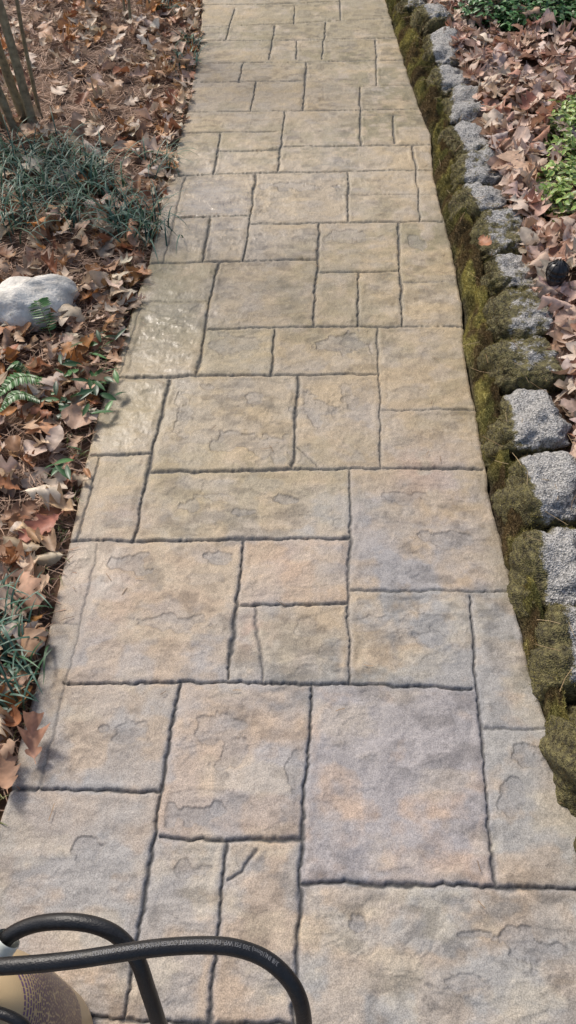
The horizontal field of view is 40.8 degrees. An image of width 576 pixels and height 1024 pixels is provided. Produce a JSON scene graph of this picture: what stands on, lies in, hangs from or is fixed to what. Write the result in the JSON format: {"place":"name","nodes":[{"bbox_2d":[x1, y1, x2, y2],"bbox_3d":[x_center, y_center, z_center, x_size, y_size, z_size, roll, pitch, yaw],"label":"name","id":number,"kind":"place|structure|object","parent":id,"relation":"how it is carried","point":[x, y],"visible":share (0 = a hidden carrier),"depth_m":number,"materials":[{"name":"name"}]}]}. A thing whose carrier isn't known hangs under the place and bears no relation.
{"place":"outdoors","nodes":[
{"label":"outdoors","id":0,"kind":"place"},
{"bbox_2d":[0,0,575,1023],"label":"stamped concrete path","id":1,"kind":"structure","parent":0,"point":[240,778],"depth_m":1.86,"materials":[{"name":"beige concrete"}]},
{"bbox_2d":[0,928,92,1023],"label":"plastic jug","id":2,"kind":"object","parent":1,"relation":"on","point":[47,998],"visible":0.89,"depth_m":1.08,"materials":[{"name":"beige plastic"}]},
{"bbox_2d":[0,1006,30,1023],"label":"black cord","id":3,"kind":"object","parent":2,"relation":"on","point":[7,1015],"visible":1,"depth_m":0.97,"materials":[{"name":"rubber"}]},
{"bbox_2d":[0,912,311,1023],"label":"rubber hose","id":4,"kind":"object","parent":1,"relation":"on","point":[130,950],"visible":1,"depth_m":0.95,"materials":[{"name":"black rubber"}]},
{"bbox_2d":[0,0,575,821],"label":"ground","id":5,"kind":"structure","parent":0,"point":[90,60],"depth_m":3.37,"materials":[{"name":"brown plant"}]},
{"bbox_2d":[0,0,42,139],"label":"multi stem shrub","id":6,"kind":"object","parent":5,"relation":"on","point":[22,103],"visible":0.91,"depth_m":3.43,"materials":[{"name":"brown plant"}]},
{"bbox_2d":[0,274,79,332],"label":"white rock","id":7,"kind":"object","parent":5,"relation":"on","point":[19,295],"visible":0.77,"depth_m":2.57,"materials":[{"name":"white stone"}]},
{"bbox_2d":[28,297,55,336],"bbox_3d":[-0.817,-0.663,2.562,0.082,0.069,0.212,-24,54,-19],"label":"fern","id":8,"kind":"object","parent":5,"relation":"on","point":[44,300],"visible":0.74,"depth_m":2.53,"materials":[{"name":"green plant"}]},
{"bbox_2d":[0,0,205,792],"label":"fallen leaves","id":9,"kind":"object","parent":5,"relation":"on","point":[27,521],"visible":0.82,"depth_m":2.77,"materials":[{"name":"brown plant"}]},
{"bbox_2d":[0,390,40,411],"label":"fern","id":10,"kind":"object","parent":9,"relation":"on","point":[13,396],"visible":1,"depth_m":2.26,"materials":[{"name":"green plant"}]},
{"bbox_2d":[7,361,34,384],"bbox_3d":[-0.819,-0.425,2.362,0.100,0.070,0.039,16,52,13],"label":"fern","id":11,"kind":"object","parent":9,"relation":"on","point":[14,364],"visible":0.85,"depth_m":2.34,"materials":[{"name":"green plant"}]},
{"bbox_2d":[0,372,44,395],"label":"fern","id":12,"kind":"object","parent":9,"relation":"on","point":[26,379],"visible":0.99,"depth_m":2.30,"materials":[{"name":"green plant"}]},
{"bbox_2d":[0,3,205,825],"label":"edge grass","id":13,"kind":"structure","parent":5,"relation":"on","point":[94,421],"depth_m":2.23,"materials":[{"name":"green plant"}]},
{"bbox_2d":[0,0,207,718],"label":"mondo grass","id":14,"kind":"structure","parent":5,"relation":"on","point":[111,216],"depth_m":3.04,"materials":[{"name":"green plant"}]},
{"bbox_2d":[0,0,207,811],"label":"pine straw","id":15,"kind":"object","parent":5,"relation":"on","point":[103,320],"visible":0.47,"depth_m":2.99,"materials":[{"name":"brown plant"}]},
{"bbox_2d":[84,0,131,18],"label":"bare shrub","id":16,"kind":"object","parent":5,"relation":"on","point":[129,8],"visible":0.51,"depth_m":4.42,"materials":[{"name":"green plant"}]},
{"bbox_2d":[41,34,200,479],"bbox_3d":[-0.549,-1.342,3.169,0.274,0.058,3.293,3,50,2],"label":"groundcover plant","id":17,"kind":"object","parent":5,"relation":"on","point":[94,390],"visible":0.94,"depth_m":2.34,"materials":[{"name":"green plant"}]},
{"bbox_2d":[385,0,575,868],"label":"moss","id":18,"kind":"object","parent":5,"relation":"on","point":[474,298],"visible":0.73,"depth_m":2.55,"materials":[{"name":"green plant"}]},
{"bbox_2d":[393,0,575,851],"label":"stone edging","id":19,"kind":"object","parent":5,"relation":"on","point":[541,430],"visible":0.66,"depth_m":2.16,"materials":[{"name":"grey stone"}]},
{"bbox_2d":[398,5,575,689],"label":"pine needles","id":20,"kind":"object","parent":19,"relation":"on","point":[526,378],"visible":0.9,"depth_m":2.08,"materials":[{"name":"brown plant"}]},
{"bbox_2d":[427,0,575,458],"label":"fallen leaves","id":21,"kind":"object","parent":5,"relation":"on","point":[515,169],"visible":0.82,"depth_m":3.23,"materials":[{"name":"brown plant"}]},
{"bbox_2d":[454,0,575,33],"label":"euonymus shrub","id":22,"kind":"object","parent":5,"relation":"on","point":[506,20],"visible":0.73,"depth_m":4.09,"materials":[{"name":"green plant"}]},
{"bbox_2d":[535,93,575,221],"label":"variegated euonymus","id":23,"kind":"object","parent":5,"relation":"on","point":[562,188],"visible":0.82,"depth_m":2.96,"materials":[{"name":"green plant"}]},
{"bbox_2d":[545,259,569,286],"bbox_3d":[0.870,-0.733,2.551,0.076,0.214,0.073,0,50,0],"label":"landscape light","id":24,"kind":"object","parent":5,"relation":"on","point":[557,272],"visible":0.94,"depth_m":2.48,"materials":[{"name":"black plastic"}]},
{"bbox_2d":[48,9,564,907],"bbox_3d":[0.020,-1.174,3.066,1.153,0.010,5.152,0,50,0],"label":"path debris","id":25,"kind":"object","parent":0,"point":[272,449],"visible":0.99,"depth_m":2.21,"materials":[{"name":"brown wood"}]}
]}

